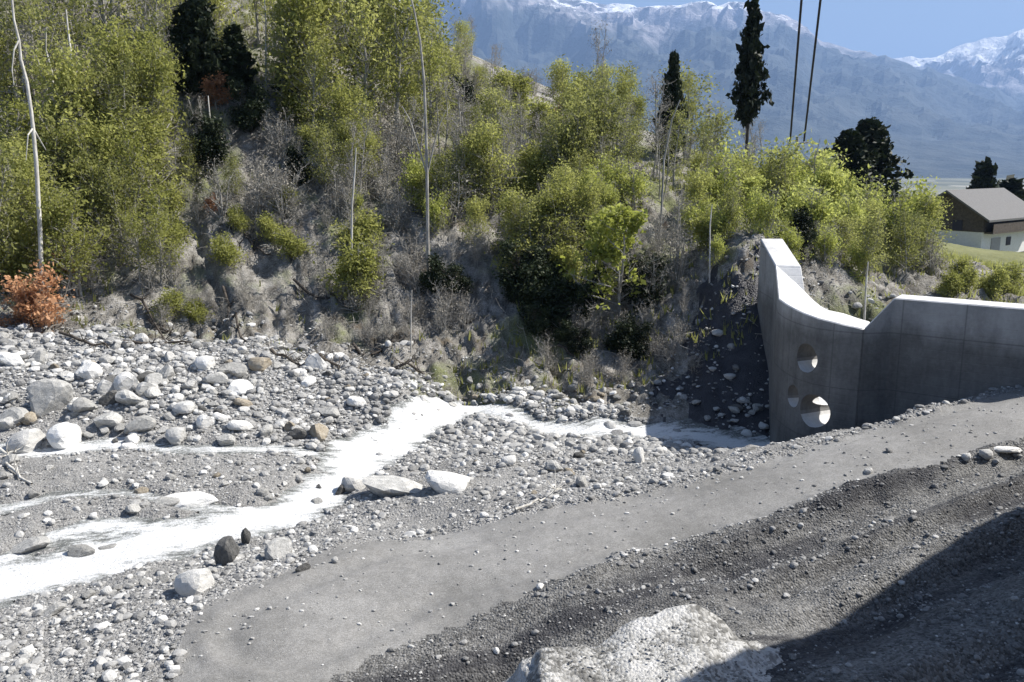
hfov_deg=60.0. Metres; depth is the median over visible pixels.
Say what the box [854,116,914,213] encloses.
conifer tree
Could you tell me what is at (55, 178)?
shrub
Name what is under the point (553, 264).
shrub
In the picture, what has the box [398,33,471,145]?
deciduous tree
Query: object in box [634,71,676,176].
deciduous tree
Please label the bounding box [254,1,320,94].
deciduous tree
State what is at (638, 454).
boulder
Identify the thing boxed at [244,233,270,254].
fallen branch
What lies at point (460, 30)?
deciduous tree
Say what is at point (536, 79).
shrub
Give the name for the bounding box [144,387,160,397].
boulder
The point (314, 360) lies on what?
boulder
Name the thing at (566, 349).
fallen branch
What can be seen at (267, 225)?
shrub
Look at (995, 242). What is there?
garage door
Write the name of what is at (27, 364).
boulder
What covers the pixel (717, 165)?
deciduous tree
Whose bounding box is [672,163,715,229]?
deciduous tree
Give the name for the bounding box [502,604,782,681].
stone block
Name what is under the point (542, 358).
shrub
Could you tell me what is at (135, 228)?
deciduous tree
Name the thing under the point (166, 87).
deciduous tree
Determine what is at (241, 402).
boulder
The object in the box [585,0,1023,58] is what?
sky
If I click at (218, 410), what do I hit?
boulder
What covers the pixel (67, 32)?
bare trunk
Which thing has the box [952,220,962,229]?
window
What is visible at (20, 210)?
deciduous tree
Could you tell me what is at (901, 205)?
shrub
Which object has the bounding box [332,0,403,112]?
deciduous tree
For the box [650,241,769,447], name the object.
muddy ground
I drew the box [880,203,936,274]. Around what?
deciduous tree
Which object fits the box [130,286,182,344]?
fallen branch
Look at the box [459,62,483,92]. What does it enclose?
shrub
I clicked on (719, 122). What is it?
deciduous tree
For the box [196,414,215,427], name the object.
boulder
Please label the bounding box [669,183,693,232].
deciduous tree
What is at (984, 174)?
conifer tree
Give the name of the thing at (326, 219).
shrub
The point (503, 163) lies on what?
deciduous tree
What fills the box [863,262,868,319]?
bare trunk
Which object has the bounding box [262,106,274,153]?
deciduous tree
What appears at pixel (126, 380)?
boulder
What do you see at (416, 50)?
deciduous tree
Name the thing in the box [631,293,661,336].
shrub
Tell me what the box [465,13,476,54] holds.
deciduous tree
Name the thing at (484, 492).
boulder
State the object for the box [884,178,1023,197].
valley land
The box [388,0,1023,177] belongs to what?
mountains
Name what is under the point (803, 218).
shrub
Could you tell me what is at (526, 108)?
deciduous tree
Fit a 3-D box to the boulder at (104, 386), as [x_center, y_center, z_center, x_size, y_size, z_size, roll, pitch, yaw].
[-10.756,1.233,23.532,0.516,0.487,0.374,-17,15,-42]
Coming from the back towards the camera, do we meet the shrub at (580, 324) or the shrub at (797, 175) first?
the shrub at (797, 175)
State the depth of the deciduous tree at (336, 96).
34.66 m
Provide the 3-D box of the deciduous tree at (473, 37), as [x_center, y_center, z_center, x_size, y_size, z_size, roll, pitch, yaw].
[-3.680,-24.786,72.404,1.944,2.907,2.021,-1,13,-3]
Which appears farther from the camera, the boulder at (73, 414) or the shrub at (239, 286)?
the shrub at (239, 286)
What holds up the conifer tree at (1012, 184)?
on the field
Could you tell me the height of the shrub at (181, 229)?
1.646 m
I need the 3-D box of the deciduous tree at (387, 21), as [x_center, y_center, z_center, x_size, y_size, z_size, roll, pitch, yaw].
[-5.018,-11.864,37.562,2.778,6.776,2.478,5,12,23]
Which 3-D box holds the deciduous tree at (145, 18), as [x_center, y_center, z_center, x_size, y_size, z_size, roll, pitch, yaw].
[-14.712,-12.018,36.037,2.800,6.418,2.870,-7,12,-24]
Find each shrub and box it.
[0,74,13,100]
[0,203,51,264]
[0,238,33,294]
[0,259,87,331]
[0,294,44,326]
[1,36,61,102]
[31,151,69,212]
[52,247,76,272]
[53,181,91,228]
[64,205,91,238]
[76,203,120,257]
[76,245,115,290]
[82,187,129,228]
[104,217,132,261]
[127,96,187,136]
[136,256,167,290]
[140,284,186,321]
[141,179,186,216]
[146,206,202,249]
[149,241,197,286]
[149,294,173,327]
[152,154,190,188]
[176,109,232,171]
[179,181,201,205]
[181,290,199,309]
[181,297,218,323]
[184,189,210,227]
[188,146,251,220]
[199,70,240,109]
[202,192,222,214]
[203,287,215,304]
[206,120,240,168]
[206,230,252,268]
[212,294,233,324]
[223,77,272,133]
[224,154,288,225]
[225,203,253,232]
[232,274,248,297]
[233,277,258,308]
[237,181,260,222]
[242,145,272,194]
[243,209,264,246]
[249,99,307,159]
[251,147,313,220]
[253,210,292,243]
[254,158,311,221]
[256,297,270,314]
[264,72,324,105]
[268,186,301,213]
[268,203,290,228]
[269,56,305,102]
[269,225,318,261]
[271,88,310,125]
[282,300,296,325]
[283,136,314,187]
[291,120,322,148]
[303,98,336,133]
[304,251,336,290]
[313,237,390,304]
[314,202,337,227]
[314,311,335,343]
[316,266,333,298]
[316,307,340,340]
[320,159,356,221]
[324,148,375,219]
[327,205,394,254]
[328,256,383,305]
[334,269,375,312]
[335,280,354,307]
[336,95,373,125]
[347,186,367,214]
[354,305,381,346]
[357,120,398,172]
[359,135,406,202]
[359,294,379,317]
[363,91,417,163]
[364,111,403,178]
[364,231,393,272]
[364,257,387,291]
[367,284,382,304]
[374,87,407,119]
[378,177,414,231]
[378,312,400,339]
[388,145,453,214]
[388,200,412,233]
[391,220,431,275]
[392,311,415,339]
[393,108,424,168]
[393,252,414,284]
[395,244,433,296]
[396,129,420,157]
[396,246,425,290]
[397,286,425,321]
[400,69,426,107]
[400,97,428,128]
[403,154,434,197]
[406,136,450,179]
[412,296,428,318]
[413,132,434,154]
[414,160,483,228]
[415,295,429,315]
[416,251,448,294]
[419,187,455,232]
[424,289,456,335]
[427,267,467,324]
[429,153,458,195]
[431,283,450,316]
[433,177,470,215]
[434,168,462,190]
[437,113,473,155]
[438,251,453,273]
[440,262,474,296]
[442,72,481,116]
[444,135,467,163]
[447,287,477,332]
[459,61,490,95]
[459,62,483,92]
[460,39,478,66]
[462,72,507,130]
[463,151,518,213]
[464,225,488,262]
[469,232,492,253]
[476,82,533,128]
[480,171,520,204]
[484,65,519,100]
[484,231,536,272]
[486,73,515,125]
[487,235,553,296]
[503,276,527,303]
[505,166,542,203]
[506,67,537,108]
[510,137,567,196]
[513,273,576,333]
[516,62,534,86]
[520,67,536,100]
[520,149,558,195]
[522,301,554,337]
[523,93,567,131]
[523,188,551,246]
[525,198,573,241]
[526,64,544,95]
[531,279,589,332]
[531,332,558,368]
[533,113,552,146]
[533,256,565,290]
[538,257,555,294]
[539,65,558,96]
[544,349,566,377]
[545,238,590,282]
[548,202,586,251]
[549,244,585,282]
[549,314,573,342]
[555,104,565,123]
[556,281,593,321]
[564,325,600,355]
[565,311,597,336]
[567,299,584,337]
[570,158,618,207]
[571,213,599,252]
[575,352,601,387]
[576,348,603,376]
[580,296,607,338]
[581,262,612,303]
[594,147,636,205]
[596,295,618,321]
[597,310,647,358]
[598,175,624,213]
[605,307,635,342]
[606,157,657,210]
[606,288,629,317]
[610,304,629,335]
[610,344,637,385]
[615,252,671,309]
[617,234,647,262]
[621,270,641,315]
[623,237,679,312]
[626,319,653,360]
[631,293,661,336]
[641,212,676,255]
[642,328,668,360]
[650,214,700,283]
[657,339,675,369]
[666,310,690,348]
[673,193,719,241]
[680,150,757,222]
[684,348,704,374]
[686,211,727,251]
[700,229,729,264]
[703,196,745,245]
[709,131,767,202]
[738,186,772,231]
[739,180,789,238]
[746,136,822,217]
[757,130,850,188]
[762,171,795,221]
[769,215,791,238]
[772,171,827,221]
[778,177,836,242]
[779,221,813,263]
[782,175,852,245]
[783,204,817,239]
[787,194,846,240]
[791,230,818,262]
[801,139,864,222]
[803,170,844,213]
[808,219,847,267]
[818,214,846,260]
[827,197,854,247]
[828,164,890,237]
[830,180,881,251]
[841,235,881,282]
[857,183,891,236]
[864,199,911,252]
[878,180,952,252]
[887,171,948,233]
[916,224,951,274]
[929,276,960,297]
[931,268,971,296]
[942,255,980,278]
[957,264,981,293]
[974,262,1014,298]
[977,274,989,290]
[986,261,1023,291]
[1001,279,1022,294]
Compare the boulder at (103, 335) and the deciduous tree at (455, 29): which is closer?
the boulder at (103, 335)
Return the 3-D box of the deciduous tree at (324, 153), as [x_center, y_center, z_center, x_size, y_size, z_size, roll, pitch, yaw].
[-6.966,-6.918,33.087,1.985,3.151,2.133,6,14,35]
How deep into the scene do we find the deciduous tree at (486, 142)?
32.79 m
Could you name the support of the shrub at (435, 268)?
on the hillside
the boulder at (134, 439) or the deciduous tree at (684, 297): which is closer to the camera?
the boulder at (134, 439)
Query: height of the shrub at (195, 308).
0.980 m
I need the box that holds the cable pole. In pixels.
[785,137,807,158]
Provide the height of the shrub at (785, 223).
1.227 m
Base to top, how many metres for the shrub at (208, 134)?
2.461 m
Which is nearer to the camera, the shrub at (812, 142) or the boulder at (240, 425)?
the boulder at (240, 425)
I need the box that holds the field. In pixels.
[680,147,1023,264]
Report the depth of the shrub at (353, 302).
29.12 m
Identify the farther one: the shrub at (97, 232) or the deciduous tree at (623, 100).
the deciduous tree at (623, 100)
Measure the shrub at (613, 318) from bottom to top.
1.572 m
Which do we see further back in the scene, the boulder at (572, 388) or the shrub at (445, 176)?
the shrub at (445, 176)
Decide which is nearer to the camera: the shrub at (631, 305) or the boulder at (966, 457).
the boulder at (966, 457)
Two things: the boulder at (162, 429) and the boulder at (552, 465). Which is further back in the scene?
the boulder at (162, 429)
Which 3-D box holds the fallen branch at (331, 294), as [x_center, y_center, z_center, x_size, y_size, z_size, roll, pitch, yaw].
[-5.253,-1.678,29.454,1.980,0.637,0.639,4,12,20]
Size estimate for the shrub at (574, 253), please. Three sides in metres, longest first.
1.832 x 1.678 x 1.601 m
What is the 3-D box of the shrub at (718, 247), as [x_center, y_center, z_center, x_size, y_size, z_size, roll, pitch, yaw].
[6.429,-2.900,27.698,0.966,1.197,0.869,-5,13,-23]
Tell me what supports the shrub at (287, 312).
on the hillside
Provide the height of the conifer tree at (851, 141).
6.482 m
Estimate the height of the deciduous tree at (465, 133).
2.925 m
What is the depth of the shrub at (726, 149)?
37.64 m
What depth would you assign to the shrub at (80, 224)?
30.37 m
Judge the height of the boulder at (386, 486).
0.441 m
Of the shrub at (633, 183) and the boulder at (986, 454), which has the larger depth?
the shrub at (633, 183)
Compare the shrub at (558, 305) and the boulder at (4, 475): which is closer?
the boulder at (4, 475)
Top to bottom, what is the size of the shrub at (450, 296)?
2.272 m
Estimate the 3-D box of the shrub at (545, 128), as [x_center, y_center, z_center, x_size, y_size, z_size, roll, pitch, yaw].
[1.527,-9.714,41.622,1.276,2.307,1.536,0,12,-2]
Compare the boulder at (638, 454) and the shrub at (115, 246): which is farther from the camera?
the shrub at (115, 246)
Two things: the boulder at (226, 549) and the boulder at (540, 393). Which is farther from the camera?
the boulder at (540, 393)
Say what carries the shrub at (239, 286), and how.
on the hillside
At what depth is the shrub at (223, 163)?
34.30 m
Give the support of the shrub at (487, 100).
on the hillside
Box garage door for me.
[990,237,1000,249]
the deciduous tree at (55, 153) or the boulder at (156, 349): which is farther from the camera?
the deciduous tree at (55, 153)
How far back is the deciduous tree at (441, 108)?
39.49 m
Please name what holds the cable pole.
on the field
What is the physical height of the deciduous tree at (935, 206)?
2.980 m
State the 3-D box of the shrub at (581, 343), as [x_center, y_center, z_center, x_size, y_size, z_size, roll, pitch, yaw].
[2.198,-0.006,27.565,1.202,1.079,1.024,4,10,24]
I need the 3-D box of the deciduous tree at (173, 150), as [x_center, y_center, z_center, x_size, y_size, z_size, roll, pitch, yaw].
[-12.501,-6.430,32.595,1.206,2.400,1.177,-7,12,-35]
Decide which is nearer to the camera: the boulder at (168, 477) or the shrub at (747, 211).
the boulder at (168, 477)
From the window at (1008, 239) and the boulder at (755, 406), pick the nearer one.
the boulder at (755, 406)
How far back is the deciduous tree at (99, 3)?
40.12 m
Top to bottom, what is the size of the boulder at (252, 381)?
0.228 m
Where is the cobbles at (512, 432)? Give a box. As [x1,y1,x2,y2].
[0,236,1023,681]
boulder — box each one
[0,332,9,337]
[0,352,23,365]
[0,391,17,404]
[0,407,28,424]
[0,417,15,429]
[0,471,10,479]
[1,454,18,465]
[4,393,15,403]
[6,428,44,453]
[10,536,50,553]
[14,351,25,355]
[18,513,26,518]
[20,362,30,368]
[20,644,34,654]
[21,411,36,424]
[27,379,72,416]
[28,490,39,497]
[32,350,47,363]
[42,602,66,615]
[45,465,53,470]
[46,422,81,449]
[48,519,54,524]
[49,363,59,368]
[58,371,75,381]
[62,594,72,600]
[64,372,74,377]
[66,403,71,410]
[67,544,94,557]
[70,411,78,417]
[71,397,97,411]
[75,362,102,379]
[81,589,95,598]
[82,431,93,437]
[83,348,93,354]
[93,412,122,427]
[96,379,114,394]
[98,480,108,486]
[98,543,116,549]
[99,333,107,338]
[99,356,113,363]
[99,390,117,405]
[99,426,108,433]
[100,585,111,594]
[104,375,114,381]
[111,349,124,354]
[111,368,123,376]
[112,342,121,348]
[113,356,123,363]
[113,371,138,390]
[113,585,122,590]
[114,423,124,430]
[115,389,139,404]
[117,362,126,368]
[120,442,136,448]
[122,341,130,347]
[123,415,155,433]
[124,435,139,443]
[124,583,133,588]
[125,504,140,513]
[131,397,144,404]
[133,486,148,493]
[134,333,148,341]
[135,368,143,373]
[135,382,157,396]
[135,402,144,409]
[137,371,154,382]
[139,578,150,585]
[144,373,162,385]
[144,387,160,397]
[150,404,159,408]
[153,497,179,505]
[154,347,160,352]
[157,426,168,433]
[158,574,168,581]
[159,365,174,378]
[159,379,168,385]
[163,387,171,390]
[163,412,175,421]
[164,351,174,361]
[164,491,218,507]
[165,427,185,444]
[165,474,176,480]
[168,402,175,408]
[171,332,179,336]
[172,386,179,392]
[172,401,194,413]
[174,363,184,367]
[174,568,214,597]
[176,379,186,383]
[181,380,194,388]
[193,409,202,413]
[193,435,200,441]
[194,355,214,370]
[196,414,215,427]
[198,405,206,410]
[201,383,210,389]
[202,372,227,383]
[205,386,214,392]
[206,567,217,572]
[208,401,218,407]
[209,389,217,394]
[212,412,227,421]
[213,408,221,412]
[213,472,220,477]
[213,536,239,565]
[216,366,228,373]
[217,433,235,445]
[221,481,228,486]
[223,362,247,377]
[226,349,236,354]
[227,379,252,394]
[227,420,253,430]
[231,338,240,343]
[233,398,252,406]
[241,528,250,543]
[242,474,251,480]
[248,357,271,371]
[249,378,255,385]
[253,482,259,488]
[256,488,267,494]
[260,424,272,436]
[262,438,270,444]
[264,495,271,500]
[264,537,292,559]
[271,361,280,368]
[274,344,287,349]
[284,421,295,431]
[287,428,306,438]
[289,370,298,376]
[290,354,300,358]
[290,418,298,424]
[295,562,310,571]
[301,376,316,386]
[305,352,326,369]
[307,455,314,460]
[309,423,328,440]
[309,439,320,443]
[310,497,322,503]
[318,407,339,416]
[322,371,330,375]
[322,416,333,423]
[326,389,333,395]
[331,556,337,563]
[334,371,344,377]
[335,485,344,494]
[341,391,349,398]
[341,476,365,491]
[347,381,356,386]
[347,396,366,406]
[362,475,422,496]
[411,390,418,395]
[420,464,429,470]
[425,470,470,493]
[443,394,454,401]
[467,376,472,383]
[469,448,478,453]
[470,400,477,405]
[479,490,489,495]
[486,466,493,470]
[501,455,515,465]
[503,396,511,401]
[519,391,526,397]
[520,470,526,475]
[526,404,538,408]
[535,390,544,396]
[545,460,562,471]
[551,393,564,397]
[568,384,577,392]
[573,452,583,457]
[576,475,587,486]
[590,396,600,401]
[599,387,605,392]
[613,477,622,483]
[619,410,630,417]
[628,381,634,387]
[633,447,643,462]
[691,400,700,404]
[704,415,710,420]
[728,406,739,412]
[730,404,743,410]
[740,444,755,451]
[752,403,762,411]
[864,467,872,473]
[961,453,970,461]
[979,449,992,459]
[994,446,1022,452]
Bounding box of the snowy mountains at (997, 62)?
[894,29,1023,102]
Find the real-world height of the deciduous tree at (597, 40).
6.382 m
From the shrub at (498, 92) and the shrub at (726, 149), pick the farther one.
the shrub at (498, 92)
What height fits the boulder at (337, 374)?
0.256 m
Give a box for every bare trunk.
[11,0,45,301]
[45,28,57,157]
[65,10,72,65]
[264,0,266,91]
[350,148,355,254]
[402,0,445,270]
[410,294,411,353]
[658,100,679,253]
[709,205,711,282]
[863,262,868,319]
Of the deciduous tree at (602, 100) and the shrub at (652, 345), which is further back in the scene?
the deciduous tree at (602, 100)
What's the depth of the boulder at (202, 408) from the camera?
22.78 m
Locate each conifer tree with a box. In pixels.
[165,2,213,96]
[177,0,231,99]
[216,21,258,96]
[652,49,688,167]
[725,0,773,156]
[824,128,887,206]
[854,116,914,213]
[965,156,999,188]
[995,174,1023,251]
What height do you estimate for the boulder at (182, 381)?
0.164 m
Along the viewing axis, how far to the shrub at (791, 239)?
28.61 m
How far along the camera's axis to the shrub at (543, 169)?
34.60 m
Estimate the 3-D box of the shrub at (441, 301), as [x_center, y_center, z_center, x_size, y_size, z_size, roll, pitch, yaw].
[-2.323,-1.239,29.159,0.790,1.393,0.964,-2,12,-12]
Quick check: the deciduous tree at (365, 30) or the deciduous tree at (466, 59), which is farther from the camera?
the deciduous tree at (466, 59)
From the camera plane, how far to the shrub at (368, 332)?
27.91 m
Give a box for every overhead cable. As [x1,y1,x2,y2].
[789,0,802,143]
[803,0,821,141]
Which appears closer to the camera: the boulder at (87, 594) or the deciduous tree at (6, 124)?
the boulder at (87, 594)
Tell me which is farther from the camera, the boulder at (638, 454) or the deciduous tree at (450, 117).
the deciduous tree at (450, 117)
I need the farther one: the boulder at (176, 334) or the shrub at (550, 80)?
the shrub at (550, 80)
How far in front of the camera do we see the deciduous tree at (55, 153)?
30.28 m
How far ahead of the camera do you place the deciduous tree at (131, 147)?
30.42 m
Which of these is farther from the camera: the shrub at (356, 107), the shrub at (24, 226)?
the shrub at (356, 107)
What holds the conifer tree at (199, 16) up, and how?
on the hillside
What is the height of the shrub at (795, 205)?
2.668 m
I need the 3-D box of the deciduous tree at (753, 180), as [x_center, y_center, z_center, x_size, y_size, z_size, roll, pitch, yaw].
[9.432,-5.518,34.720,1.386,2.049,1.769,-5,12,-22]
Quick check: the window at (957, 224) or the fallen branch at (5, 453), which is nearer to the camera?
the fallen branch at (5, 453)
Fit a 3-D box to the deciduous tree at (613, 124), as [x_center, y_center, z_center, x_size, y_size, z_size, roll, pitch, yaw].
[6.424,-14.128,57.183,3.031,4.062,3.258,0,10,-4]
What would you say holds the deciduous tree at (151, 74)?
on the hillside
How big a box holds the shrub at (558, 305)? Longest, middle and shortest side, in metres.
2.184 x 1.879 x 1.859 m
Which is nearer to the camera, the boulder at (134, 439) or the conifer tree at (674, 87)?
the boulder at (134, 439)
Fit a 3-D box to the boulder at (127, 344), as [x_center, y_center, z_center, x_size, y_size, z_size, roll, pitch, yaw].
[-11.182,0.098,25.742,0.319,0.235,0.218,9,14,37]
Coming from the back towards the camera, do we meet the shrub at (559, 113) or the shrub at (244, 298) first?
the shrub at (559, 113)
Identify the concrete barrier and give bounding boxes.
[757,239,1023,442]
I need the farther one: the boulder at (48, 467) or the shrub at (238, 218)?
the shrub at (238, 218)
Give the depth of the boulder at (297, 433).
22.10 m
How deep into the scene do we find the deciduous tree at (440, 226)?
31.44 m
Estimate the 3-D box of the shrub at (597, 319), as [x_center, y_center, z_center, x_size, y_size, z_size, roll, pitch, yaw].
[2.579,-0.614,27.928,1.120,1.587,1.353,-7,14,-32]
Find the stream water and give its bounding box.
[0,395,827,608]
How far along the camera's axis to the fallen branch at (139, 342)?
26.04 m
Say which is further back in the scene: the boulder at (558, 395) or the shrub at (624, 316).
the shrub at (624, 316)
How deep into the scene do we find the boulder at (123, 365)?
24.56 m
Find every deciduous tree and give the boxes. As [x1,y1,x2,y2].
[0,0,36,97]
[0,0,51,105]
[0,1,24,94]
[0,14,34,121]
[0,16,64,139]
[0,29,132,185]
[0,87,55,190]
[0,100,28,170]
[0,122,68,214]
[0,127,50,219]
[0,128,24,216]
[0,139,56,281]
[0,165,33,290]
[0,166,44,276]
[1,0,20,108]
[2,0,81,155]
[2,134,51,218]
[3,143,87,249]
[3,177,47,261]
[4,0,50,125]
[4,157,60,279]
[6,66,95,186]
[6,174,119,295]
[23,0,105,89]
[25,109,89,197]
[26,0,80,40]
[33,0,73,68]
[33,185,104,296]
[51,104,142,239]
[54,129,126,247]
[55,31,107,97]
[56,0,95,46]
[56,38,93,139]
[62,0,161,59]
[71,123,143,217]
[75,91,127,177]
[76,116,154,205]
[77,8,176,151]
[81,158,148,253]
[83,41,142,154]
[93,50,153,203]
[94,100,202,222]
[95,0,186,62]
[98,0,112,28]
[101,25,200,175]
[107,121,173,222]
[110,205,163,282]
[112,0,186,69]
[117,0,127,26]
[121,1,184,140]
[121,179,188,275]
[126,55,185,122]
[133,204,191,286]
[158,136,185,186]
[169,0,250,51]
[171,134,208,184]
[178,0,230,23]
[183,91,208,172]
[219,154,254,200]
[239,0,284,52]
[246,0,271,47]
[246,0,295,55]
[247,0,364,120]
[248,7,325,72]
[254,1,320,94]
[255,0,349,100]
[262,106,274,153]
[263,34,328,121]
[282,9,337,127]
[283,133,301,157]
[285,33,343,130]
[290,0,359,107]
[294,143,305,184]
[300,118,357,190]
[310,0,373,99]
[310,74,369,159]
[326,0,423,96]
[327,114,375,194]
[330,0,404,130]
[330,112,372,169]
[332,0,368,91]
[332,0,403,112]
[335,134,370,187]
[336,89,392,170]
[337,175,348,204]
[338,10,377,95]
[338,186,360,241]
[340,126,391,190]
[351,0,444,134]
[355,0,433,112]
[358,113,379,183]
[365,0,435,100]
[367,0,412,102]
[369,0,427,132]
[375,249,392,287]
[389,1,442,134]
[391,75,422,129]
[391,88,443,163]
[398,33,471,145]
[407,0,469,92]
[409,0,448,96]
[410,169,435,216]
[425,147,472,215]
[426,68,468,156]
[427,12,452,73]
[428,81,452,134]
[435,53,474,97]
[437,73,476,171]
[437,214,448,240]
[440,99,453,138]
[442,111,466,185]
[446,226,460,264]
[447,24,471,48]
[447,133,478,198]
[449,18,461,41]
[449,40,477,76]
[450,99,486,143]
[450,104,473,136]
[451,16,472,64]
[451,93,464,121]
[455,125,499,193]
[456,39,473,81]
[458,21,477,45]
[458,120,479,166]
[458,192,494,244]
[460,113,526,212]
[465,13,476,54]
[467,157,499,214]
[468,65,489,93]
[471,64,493,91]
[474,79,531,164]
[477,85,514,160]
[480,58,494,86]
[485,45,499,71]
[487,40,504,76]
[488,182,545,254]
[490,189,570,258]
[491,148,514,191]
[492,107,522,196]
[497,83,521,133]
[502,126,517,167]
[505,89,532,149]
[511,107,551,166]
[512,101,534,136]
[515,114,527,143]
[527,110,598,191]
[527,172,591,260]
[527,181,589,250]
[533,124,549,146]
[534,158,582,219]
[536,86,611,179]
[537,224,550,257]
[539,112,554,142]
[541,53,577,120]
[544,73,602,142]
[548,120,594,168]
[552,64,594,114]
[556,201,649,324]
[560,105,606,181]
[562,77,633,170]
[567,170,610,255]
[569,151,589,203]
[576,213,637,299]
[584,18,612,113]
[586,60,621,149]
[587,89,621,173]
[587,97,611,163]
[588,89,642,168]
[588,134,617,175]
[589,58,618,100]
[603,94,625,149]
[610,60,649,121]
[612,70,644,120]
[615,116,649,165]
[618,109,633,159]
[619,101,636,137]
[626,90,652,137]
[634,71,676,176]
[637,60,724,158]
[639,218,649,247]
[646,126,684,201]
[646,237,653,262]
[649,106,697,189]
[651,213,665,258]
[652,73,687,126]
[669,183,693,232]
[669,193,691,267]
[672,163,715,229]
[676,274,689,323]
[677,133,701,177]
[681,66,702,159]
[685,112,716,168]
[685,148,713,177]
[688,100,728,156]
[688,105,741,162]
[704,134,716,172]
[705,149,749,204]
[708,177,745,244]
[716,152,739,197]
[725,167,745,217]
[727,163,764,215]
[729,149,762,207]
[733,119,759,160]
[736,174,768,219]
[743,118,770,167]
[749,133,759,164]
[756,140,821,220]
[801,248,809,271]
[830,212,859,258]
[845,206,901,275]
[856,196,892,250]
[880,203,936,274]
[882,220,922,270]
[891,208,955,272]
[906,188,956,257]
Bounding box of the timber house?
[922,188,1023,251]
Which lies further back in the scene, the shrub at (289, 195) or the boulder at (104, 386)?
the shrub at (289, 195)
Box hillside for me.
[0,0,1023,420]
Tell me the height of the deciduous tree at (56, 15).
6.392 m
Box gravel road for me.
[173,387,1023,681]
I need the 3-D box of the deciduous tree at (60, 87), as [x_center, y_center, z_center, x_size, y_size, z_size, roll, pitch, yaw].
[-15.815,-6.974,31.371,3.723,5.318,3.582,8,15,26]
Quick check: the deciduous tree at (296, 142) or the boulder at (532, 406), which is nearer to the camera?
the boulder at (532, 406)
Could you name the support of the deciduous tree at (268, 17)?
on the hillside
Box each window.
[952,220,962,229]
[1006,237,1010,244]
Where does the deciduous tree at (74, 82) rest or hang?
on the hillside
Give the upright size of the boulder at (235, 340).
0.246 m
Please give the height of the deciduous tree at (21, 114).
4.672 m
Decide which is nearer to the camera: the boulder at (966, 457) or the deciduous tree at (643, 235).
the boulder at (966, 457)
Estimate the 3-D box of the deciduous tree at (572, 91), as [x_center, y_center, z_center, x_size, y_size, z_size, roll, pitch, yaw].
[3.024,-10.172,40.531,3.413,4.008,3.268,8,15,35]
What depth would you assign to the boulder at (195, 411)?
22.69 m
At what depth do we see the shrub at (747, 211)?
30.87 m
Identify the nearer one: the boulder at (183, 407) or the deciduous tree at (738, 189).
the boulder at (183, 407)
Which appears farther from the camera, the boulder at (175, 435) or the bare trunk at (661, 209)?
the bare trunk at (661, 209)
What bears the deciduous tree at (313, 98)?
on the hillside
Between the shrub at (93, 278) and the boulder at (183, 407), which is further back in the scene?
the shrub at (93, 278)
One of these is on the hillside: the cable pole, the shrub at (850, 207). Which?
the shrub at (850, 207)
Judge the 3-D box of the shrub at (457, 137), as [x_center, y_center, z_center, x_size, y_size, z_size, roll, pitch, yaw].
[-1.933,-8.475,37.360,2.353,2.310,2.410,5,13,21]
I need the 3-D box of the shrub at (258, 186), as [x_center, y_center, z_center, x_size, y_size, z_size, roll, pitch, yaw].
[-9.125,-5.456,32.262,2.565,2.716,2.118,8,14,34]
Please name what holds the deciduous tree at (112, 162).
on the hillside
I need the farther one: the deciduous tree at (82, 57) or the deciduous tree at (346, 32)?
the deciduous tree at (346, 32)
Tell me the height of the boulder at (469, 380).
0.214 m
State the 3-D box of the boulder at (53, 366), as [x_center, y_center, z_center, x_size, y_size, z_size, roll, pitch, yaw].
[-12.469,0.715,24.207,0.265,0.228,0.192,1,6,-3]
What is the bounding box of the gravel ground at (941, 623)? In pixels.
[137,436,1023,681]
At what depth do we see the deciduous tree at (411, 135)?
34.57 m
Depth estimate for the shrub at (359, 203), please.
32.60 m
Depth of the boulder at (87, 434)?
21.65 m
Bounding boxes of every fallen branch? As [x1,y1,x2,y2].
[0,436,32,484]
[58,327,108,351]
[123,328,191,344]
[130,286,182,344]
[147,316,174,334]
[219,206,247,249]
[222,286,249,341]
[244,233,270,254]
[269,344,307,370]
[293,278,363,311]
[312,345,350,370]
[330,285,380,299]
[352,327,404,355]
[391,354,430,374]
[430,294,474,323]
[504,468,563,509]
[557,343,599,363]
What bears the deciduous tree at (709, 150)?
on the hillside
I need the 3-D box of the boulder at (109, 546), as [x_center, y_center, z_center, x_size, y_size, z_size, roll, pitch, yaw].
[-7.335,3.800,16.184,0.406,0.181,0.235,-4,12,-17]
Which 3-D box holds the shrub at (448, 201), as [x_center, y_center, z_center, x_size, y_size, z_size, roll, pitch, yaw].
[-2.188,-5.278,32.370,2.737,3.031,2.267,-5,12,-23]

